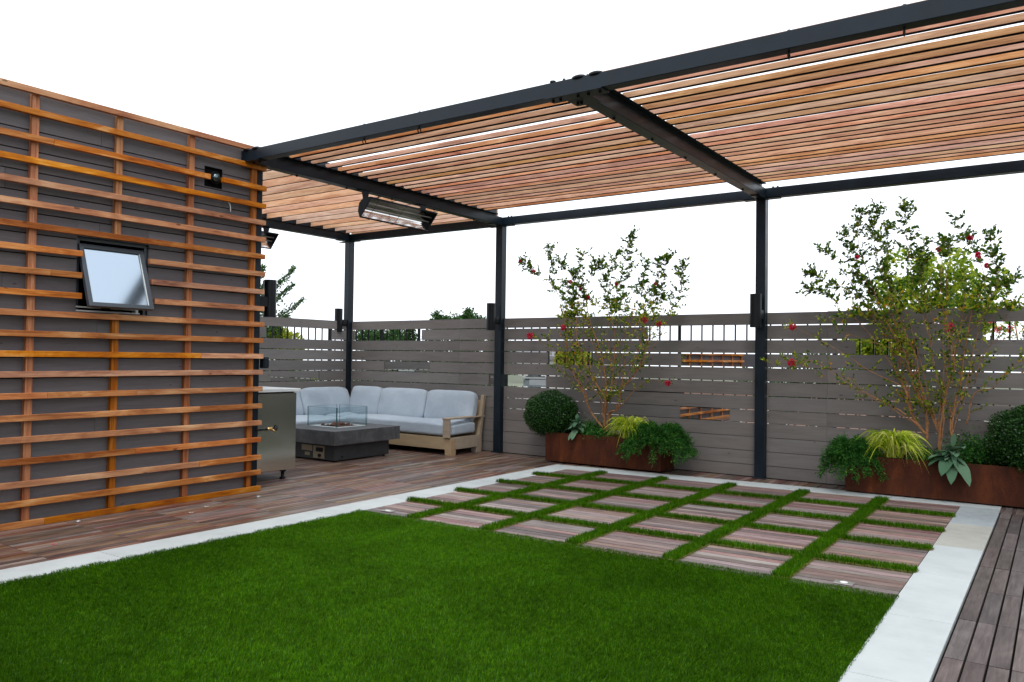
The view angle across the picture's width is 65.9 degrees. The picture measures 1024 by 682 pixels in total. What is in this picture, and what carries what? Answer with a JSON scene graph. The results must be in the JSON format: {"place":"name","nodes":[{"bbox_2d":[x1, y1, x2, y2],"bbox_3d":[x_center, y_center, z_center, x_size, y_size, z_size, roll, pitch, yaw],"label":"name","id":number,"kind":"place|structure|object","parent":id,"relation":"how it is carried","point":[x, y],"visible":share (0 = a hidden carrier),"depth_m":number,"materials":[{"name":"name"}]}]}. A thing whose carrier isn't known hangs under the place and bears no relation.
{"place":"outdoors","nodes":[
{"label":"outdoors","id":0,"kind":"place"},
{"bbox_2d":[269,370,423,382],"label":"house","id":1,"kind":"structure","parent":0,"point":[333,370],"depth_m":44.57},
{"bbox_2d":[0,0,1023,372],"label":"sky","id":2,"kind":"structure","parent":0,"point":[260,73],"materials":[{"name":"white"}]},
{"bbox_2d":[482,351,634,414],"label":"house","id":3,"kind":"structure","parent":0,"point":[551,359],"depth_m":39.79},
{"bbox_2d":[686,381,921,432],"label":"house","id":4,"kind":"structure","parent":0,"point":[786,424],"depth_m":38.17,"materials":[{"name":"brick"}]},
{"bbox_2d":[737,353,896,426],"bbox_3d":[8.198,4.452,21.286,4.136,8.809,2.413,0,-1,35],"label":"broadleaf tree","id":5,"kind":"object","parent":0,"point":[808,383],"visible":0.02,"depth_m":21.28,"materials":[{"name":"green plant"}]},
{"bbox_2d":[635,366,1022,433],"bbox_3d":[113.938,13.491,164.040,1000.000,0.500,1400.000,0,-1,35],"label":"ground","id":6,"kind":"structure","parent":0,"point":[781,368],"depth_m":322.69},
{"bbox_2d":[260,326,304,381],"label":"broadleaf tree","id":7,"kind":"object","parent":6,"relation":"on","point":[284,334],"visible":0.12,"depth_m":19.64,"materials":[{"name":"green plant"}]},
{"bbox_2d":[259,263,306,348],"bbox_3d":[-5.870,3.018,19.145,1.073,11.216,2.500,0,-1,35],"label":"windblown tree","id":8,"kind":"object","parent":6,"relation":"on","point":[291,270],"visible":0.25,"depth_m":19.72,"materials":[{"name":"green plant"}]},
{"bbox_2d":[259,359,323,381],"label":"broadleaf tree","id":9,"kind":"object","parent":6,"relation":"on","point":[292,381],"depth_m":23.54,"materials":[{"name":"green plant"}]},
{"bbox_2d":[354,331,391,381],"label":"conifer","id":10,"kind":"object","parent":6,"relation":"on","point":[377,336],"visible":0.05,"depth_m":21.28,"materials":[{"name":"green plant"}]},
{"bbox_2d":[353,329,416,371],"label":"evergreen tree","id":11,"kind":"object","parent":6,"relation":"on","point":[390,335],"visible":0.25,"depth_m":22.50,"materials":[{"name":"green plant"}]},
{"bbox_2d":[389,329,424,382],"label":"conifer","id":12,"kind":"object","parent":6,"relation":"on","point":[409,335],"visible":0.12,"depth_m":21.34,"materials":[{"name":"green plant"}]},
{"bbox_2d":[410,308,448,383],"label":"conifer","id":13,"kind":"object","parent":6,"relation":"on","point":[435,315],"visible":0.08,"depth_m":20.82,"materials":[{"name":"green plant"}]},
{"bbox_2d":[441,311,486,362],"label":"evergreen tree","id":14,"kind":"object","parent":6,"relation":"on","point":[457,315],"visible":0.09,"depth_m":21.30,"materials":[{"name":"green plant"}]},
{"bbox_2d":[445,306,486,396],"bbox_3d":[-1.220,3.896,19.954,1.489,9.610,1.461,0,-1,35],"label":"conifer","id":15,"kind":"object","parent":6,"relation":"on","point":[467,314],"visible":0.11,"depth_m":19.97,"materials":[{"name":"green plant"}]},
{"bbox_2d":[477,328,520,408],"bbox_3d":[-0.457,3.961,19.971,1.435,9.501,1.386,1,-1,-23],"label":"conifer","id":16,"kind":"object","parent":6,"relation":"on","point":[493,374],"visible":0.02,"depth_m":19.89,"materials":[{"name":"green plant"}]},
{"bbox_2d":[552,352,598,412],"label":"broadleaf tree","id":17,"kind":"object","parent":6,"relation":"on","point":[577,360],"visible":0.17,"depth_m":20.13,"materials":[{"name":"green plant"}]},
{"bbox_2d":[842,323,937,429],"bbox_3d":[7.374,4.118,15.576,1.991,9.232,1.845,0,-1,35],"label":"broadleaf tree","id":18,"kind":"object","parent":6,"relation":"on","point":[867,349],"visible":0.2,"depth_m":15.31,"materials":[{"name":"green plant"}]},
{"bbox_2d":[865,246,1019,434],"bbox_3d":[7.603,3.458,14.101,2.481,10.492,1.745,0,-1,18],"label":"broadleaf tree","id":19,"kind":"object","parent":6,"relation":"on","point":[961,298],"visible":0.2,"depth_m":13.86,"materials":[{"name":"green plant"}]},
{"bbox_3d":[-1.131,5.105,4.499,14.800,6.549,12.550,0,-1,35],"label":"terrace building","id":20,"kind":"object","parent":6,"relation":"on","visible":0},
{"bbox_2d":[463,448,1023,681],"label":"roof slab","id":21,"kind":"structure","parent":20,"relation":"on","point":[1011,668],"depth_m":4.33,"materials":[{"name":"black concrete"}]},
{"bbox_2d":[0,444,568,569],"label":"wooden deck","id":22,"kind":"structure","parent":21,"relation":"on","point":[307,484],"depth_m":7.10,"materials":[{"name":"brown wood"}]},
{"bbox_2d":[0,78,266,530],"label":"slatted wall","id":23,"kind":"structure","parent":22,"relation":"on","point":[128,308],"depth_m":6.44,"materials":[{"name":"orange wood"}]},
{"bbox_2d":[72,236,153,314],"bbox_3d":[-3.289,-0.524,6.472,0.454,0.794,0.992,0,-1,35],"label":"window","id":24,"kind":"structure","parent":23,"relation":"in","point":[115,279],"depth_m":6.40,"materials":[{"name":"grey"}]},
{"bbox_2d":[204,166,221,188],"bbox_3d":[-2.703,-1.492,7.191,0.128,0.180,0.178,0,-1,35],"label":"security dome camera","id":25,"kind":"object","parent":23,"relation":"attached to","point":[214,181],"visible":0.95,"depth_m":7.19,"materials":[{"name":"black plastic"}]},
{"bbox_2d":[260,357,268,367],"bbox_3d":[-2.384,0.208,7.609,0.073,0.107,0.063,0,-1,35],"label":"outlet box","id":26,"kind":"object","parent":23,"relation":"attached to","point":[264,362],"visible":0.97,"depth_m":7.58,"materials":[{"name":"black paint"}]},
{"bbox_2d":[255,425,277,432],"bbox_3d":[-2.374,0.851,7.609,0.056,0.079,0.230,0,-2,43],"label":"garden tap","id":27,"kind":"object","parent":23,"relation":"attached to","point":[270,429],"visible":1,"depth_m":7.63,"materials":[{"name":"black paint"}]},
{"bbox_2d":[257,386,300,478],"bbox_3d":[-3.072,0.812,8.535,1.575,1.250,0.652,0,-1,35],"label":"outdoor grill","id":28,"kind":"object","parent":22,"relation":"on","point":[276,450],"visible":0.14,"depth_m":8.15,"materials":[{"name":"silver metal"}]},
{"bbox_2d":[263,326,340,381],"bbox_3d":[-3.879,0.554,10.928,0.040,1.685,4.350,0,-1,35],"label":"metal railing","id":29,"kind":"object","parent":22,"relation":"on","point":[301,338],"depth_m":11.87,"materials":[{"name":"black"}]},
{"bbox_2d":[259,316,346,388],"bbox_3d":[-3.797,0.558,10.834,0.075,1.835,4.008,0,-1,35],"label":"side fence","id":30,"kind":"object","parent":22,"relation":"on","point":[333,357],"visible":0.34,"depth_m":11.78,"materials":[{"name":"grey wood"}]},
{"bbox_2d":[295,404,399,461],"bbox_3d":[-2.258,1.165,10.193,1.136,0.637,1.136,0,-1,35],"label":"fire table","id":31,"kind":"object","parent":22,"relation":"on","point":[334,441],"visible":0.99,"depth_m":9.81,"materials":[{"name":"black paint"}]},
{"bbox_2d":[294,386,485,455],"bbox_3d":[-2.272,1.072,10.594,2.740,0.837,2.770,0,-1,35],"label":"corner sofa","id":32,"kind":"object","parent":22,"relation":"on","point":[446,420],"visible":0.66,"depth_m":11.10,"materials":[{"name":"white fabric"}]},
{"bbox_2d":[241,0,1023,486],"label":"pergola","id":33,"kind":"object","parent":22,"relation":"on","point":[645,146],"visible":0.88,"depth_m":6.92,"materials":[{"name":"black metal"}]},
{"bbox_2d":[260,279,276,316],"bbox_3d":[-2.407,-0.418,7.734,0.121,0.365,0.208,0,-1,35],"label":"post sconce","id":34,"kind":"object","parent":33,"relation":"attached to","point":[268,300],"visible":0.95,"depth_m":7.71,"materials":[{"name":"black paint"}]},
{"bbox_2d":[261,226,278,248],"bbox_3d":[-3.725,-1.481,10.819,0.220,0.303,1.135,0,-1,35],"label":"patio heater","id":35,"kind":"object","parent":33,"relation":"hanging from","point":[271,237],"visible":0.22,"depth_m":11.23,"materials":[{"name":"metal"}]},
{"bbox_2d":[334,308,346,331],"bbox_3d":[-2.695,-0.325,12.406,0.121,0.365,0.206,0,-1,35],"label":"post sconce","id":36,"kind":"object","parent":33,"relation":"attached to","point":[341,322],"visible":1,"depth_m":12.32,"materials":[{"name":"black paint"}]},
{"bbox_2d":[356,189,437,231],"bbox_3d":[-1.293,-1.486,9.027,0.220,0.303,1.125,0,-1,35],"label":"patio heater","id":37,"kind":"object","parent":33,"relation":"hanging from","point":[422,218],"visible":1,"depth_m":9.01,"materials":[{"name":"black metal"}]},
{"bbox_2d":[486,303,499,329],"bbox_3d":[-0.260,-0.328,10.715,0.121,0.365,0.206,0,-1,35],"label":"post sconce","id":38,"kind":"object","parent":33,"relation":"attached to","point":[493,319],"visible":1,"depth_m":10.63,"materials":[{"name":"black paint"}]},
{"bbox_2d":[750,294,763,327],"bbox_3d":[2.689,-0.331,8.667,0.121,0.365,0.206,0,-1,35],"label":"post sconce","id":39,"kind":"object","parent":33,"relation":"attached to","point":[756,314],"visible":1,"depth_m":8.58,"materials":[{"name":"black paint"}]},
{"bbox_2d":[0,490,941,681],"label":"turf base","id":40,"kind":"object","parent":21,"relation":"on","point":[499,680],"visible":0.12,"depth_m":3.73,"materials":[{"name":"green plant"}]},
{"bbox_2d":[0,464,1001,681],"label":"stone border","id":41,"kind":"object","parent":40,"relation":"on","point":[909,640],"visible":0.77,"depth_m":4.90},
{"bbox_2d":[405,470,607,519],"bbox_3d":[0.116,1.435,7.607,0.157,0.051,3.272,0,-1,35],"label":"turf strip","id":42,"kind":"object","parent":40,"relation":"on","point":[446,508],"visible":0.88,"depth_m":7.20,"materials":[{"name":"green plant"}]},
{"bbox_2d":[479,475,668,531],"bbox_3d":[0.728,1.435,7.226,0.156,0.051,3.310,0,-1,35],"label":"turf strip","id":43,"kind":"object","parent":40,"relation":"on","point":[514,520],"visible":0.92,"depth_m":6.80,"materials":[{"name":"green plant"}]},
{"bbox_2d":[563,482,737,544],"bbox_3d":[1.347,1.435,6.837,0.157,0.051,3.335,0,-1,35],"label":"turf strip","id":44,"kind":"object","parent":40,"relation":"on","point":[593,534],"visible":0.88,"depth_m":6.40,"materials":[{"name":"green plant"}]},
{"bbox_2d":[364,469,959,598],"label":"paving tiles","id":45,"kind":"object","parent":40,"relation":"on","point":[877,580],"visible":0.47,"depth_m":6.17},
{"bbox_2d":[833,580,854,585],"bbox_3d":[1.940,1.412,4.614,0.110,0.007,0.070,0,-1,35],"label":"deck light","id":46,"kind":"object","parent":45,"relation":"on","point":[844,582],"visible":1,"depth_m":4.60,"materials":[{"name":"grey"}]},
{"bbox_2d":[406,496,918,573],"bbox_3d":[0.795,1.410,5.990,4.119,0.051,0.137,0,-1,33],"label":"turf row","id":47,"kind":"object","parent":40,"relation":"on","point":[868,563],"visible":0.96,"depth_m":5.68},
{"bbox_2d":[453,486,933,550],"bbox_3d":[1.195,1.428,6.567,4.117,0.051,0.138,0,-1,32],"label":"turf row","id":48,"kind":"object","parent":40,"relation":"on","point":[909,544],"visible":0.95,"depth_m":6.29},
{"bbox_2d":[495,478,945,532],"bbox_3d":[1.592,1.445,7.139,4.111,0.051,0.141,0,-1,32],"label":"turf row","id":49,"kind":"object","parent":40,"relation":"on","point":[868,521],"visible":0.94,"depth_m":6.89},
{"bbox_2d":[661,489,810,560],"bbox_3d":[1.959,1.435,6.457,0.156,0.051,3.360,0,-1,35],"label":"turf strip","id":50,"kind":"object","parent":40,"relation":"on","point":[682,551],"visible":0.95,"depth_m":5.98,"materials":[{"name":"green plant"}]},
{"bbox_2d":[531,470,955,517],"bbox_3d":[1.986,1.462,7.713,4.117,0.051,0.148,0,-1,31],"label":"turf row","id":51,"kind":"object","parent":40,"relation":"on","point":[940,513],"visible":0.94,"depth_m":7.48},
{"bbox_2d":[770,496,889,578],"bbox_3d":[2.555,1.436,6.089,0.158,0.051,3.383,0,-1,35],"label":"turf strip","id":52,"kind":"object","parent":40,"relation":"on","point":[802,559],"visible":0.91,"depth_m":5.59,"materials":[{"name":"green plant"}]},
{"bbox_2d":[355,322,1010,469],"bbox_3d":[1.869,0.603,9.615,11.100,1.685,0.040,0,-1,35],"label":"metal railing","id":53,"kind":"object","parent":21,"relation":"on","point":[659,352],"depth_m":9.44,"materials":[{"name":"black"}]},
{"bbox_2d":[351,307,1023,484],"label":"board fence","id":54,"kind":"object","parent":21,"relation":"on","point":[699,417],"visible":0.71,"depth_m":9.04,"materials":[{"name":"grey wood"}]},
{"bbox_2d":[483,418,942,470],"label":"parapet wall","id":55,"kind":"structure","parent":21,"relation":"on","point":[724,448],"depth_m":9.14,"materials":[{"name":"grey concrete"}]},
{"bbox_2d":[563,463,1023,517],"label":"deck strip by fence","id":56,"kind":"object","parent":21,"relation":"on","point":[750,479],"visible":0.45,"depth_m":8.71,"materials":[{"name":"brown wood"}]},
{"bbox_2d":[545,430,673,471],"bbox_3d":[1.169,1.330,9.610,1.555,0.372,0.390,0,-1,35],"label":"corten planter","id":57,"kind":"object","parent":56,"relation":"on","point":[578,448],"visible":0.8,"depth_m":9.45,"materials":[{"name":"metal"}]},
{"bbox_2d":[523,389,578,436],"bbox_3d":[0.489,0.928,10.046,0.768,0.643,0.693,0,-1,35],"label":"box ball","id":58,"kind":"object","parent":57,"relation":"in","point":[548,411],"visible":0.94,"depth_m":9.85,"materials":[{"name":"green plant"}]},
{"bbox_2d":[564,414,585,439],"bbox_3d":[0.757,1.055,9.640,0.291,0.333,0.181,0,-1,35],"label":"woolly plant","id":59,"kind":"object","parent":57,"relation":"in","point":[574,432],"visible":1,"depth_m":9.64,"materials":[{"name":"green plant"}]},
{"bbox_2d":[571,414,614,435],"bbox_3d":[0.985,1.054,9.767,0.787,0.327,0.390,0,-1,35],"label":"shrub","id":60,"kind":"object","parent":57,"relation":"in","point":[592,426],"visible":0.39,"depth_m":9.74,"materials":[{"name":"green plant"}]},
{"bbox_2d":[576,423,620,439],"bbox_3d":[1.022,1.105,9.545,0.651,0.216,0.245,0,-1,35],"label":"ground cover plant","id":61,"kind":"object","parent":57,"relation":"in","point":[597,432],"visible":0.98,"depth_m":9.52,"materials":[{"name":"green plant"}]},
{"bbox_2d":[517,225,691,431],"bbox_3d":[1.006,-0.137,9.515,2.376,2.483,0.906,0,-1,35],"label":"crape myrtle","id":62,"kind":"object","parent":57,"relation":"in","point":[574,272],"visible":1,"depth_m":9.46,"materials":[{"name":"green plant"}]},
{"bbox_2d":[604,415,650,443],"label":"golden grass","id":63,"kind":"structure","parent":57,"relation":"in","point":[623,425],"depth_m":9.22,"materials":[{"name":"yellow plant"}]},
{"bbox_2d":[616,418,700,467],"bbox_3d":[1.684,1.162,9.077,0.991,0.518,0.792,0,-1,35],"label":"creeping juniper","id":64,"kind":"object","parent":57,"relation":"in","point":[673,437],"visible":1,"depth_m":8.92,"materials":[{"name":"green plant"}]},
{"bbox_2d":[845,453,1023,507],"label":"corten planter","id":65,"kind":"object","parent":56,"relation":"on","point":[997,485],"visible":0.73,"depth_m":7.44,"materials":[{"name":"metal"}]},
{"bbox_2d":[815,432,891,484],"bbox_3d":[3.406,1.161,7.894,0.656,0.510,0.679,1,-1,-10],"label":"creeping juniper","id":66,"kind":"object","parent":65,"relation":"in","point":[843,451],"visible":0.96,"depth_m":7.75,"materials":[{"name":"green plant"}]},
{"bbox_2d":[760,196,1023,449],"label":"crape myrtle","id":67,"kind":"object","parent":65,"relation":"in","point":[983,302],"visible":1,"depth_m":7.60,"materials":[{"name":"green plant"}]},
{"bbox_2d":[859,428,936,472],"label":"golden grass","id":68,"kind":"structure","parent":65,"relation":"in","point":[894,443],"depth_m":7.62,"materials":[{"name":"yellow plant"}]},
{"bbox_2d":[879,447,989,465],"bbox_3d":[4.052,1.088,7.482,1.074,0.211,0.361,0,-1,35],"label":"ground cover plant","id":69,"kind":"object","parent":65,"relation":"in","point":[908,456],"visible":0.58,"depth_m":7.54,"materials":[{"name":"green plant"}]},
{"bbox_2d":[927,433,970,485],"bbox_3d":[4.063,1.094,7.336,0.364,0.466,0.236,0,-1,35],"label":"woolly plant","id":70,"kind":"object","parent":65,"relation":"in","point":[950,468],"visible":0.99,"depth_m":7.30,"materials":[{"name":"green plant"}]},
{"bbox_2d":[923,424,1007,465],"bbox_3d":[4.377,0.991,7.450,0.867,0.454,0.335,0,-1,35],"label":"shrub","id":71,"kind":"object","parent":65,"relation":"in","point":[970,448],"visible":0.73,"depth_m":7.42,"materials":[{"name":"green plant"}]},
{"bbox_2d":[981,404,1023,473],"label":"box ball","id":72,"kind":"object","parent":65,"relation":"in","point":[1007,432],"visible":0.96,"depth_m":7.13,"materials":[{"name":"green plant"}]},
{"bbox_2d":[934,507,1023,681],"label":"weathered deck","id":73,"kind":"structure","parent":21,"relation":"on","point":[952,664],"depth_m":4.00,"materials":[{"name":"brown wood"}]},
{"bbox_2d":[912,300,1023,389],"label":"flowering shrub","id":74,"kind":"object","parent":20,"relation":"on","point":[999,329],"visible":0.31,"depth_m":8.36,"materials":[{"name":"green plant"}]},
{"bbox_2d":[949,403,1018,435],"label":"house","id":75,"kind":"structure","parent":0,"point":[990,404],"depth_m":37.60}
]}

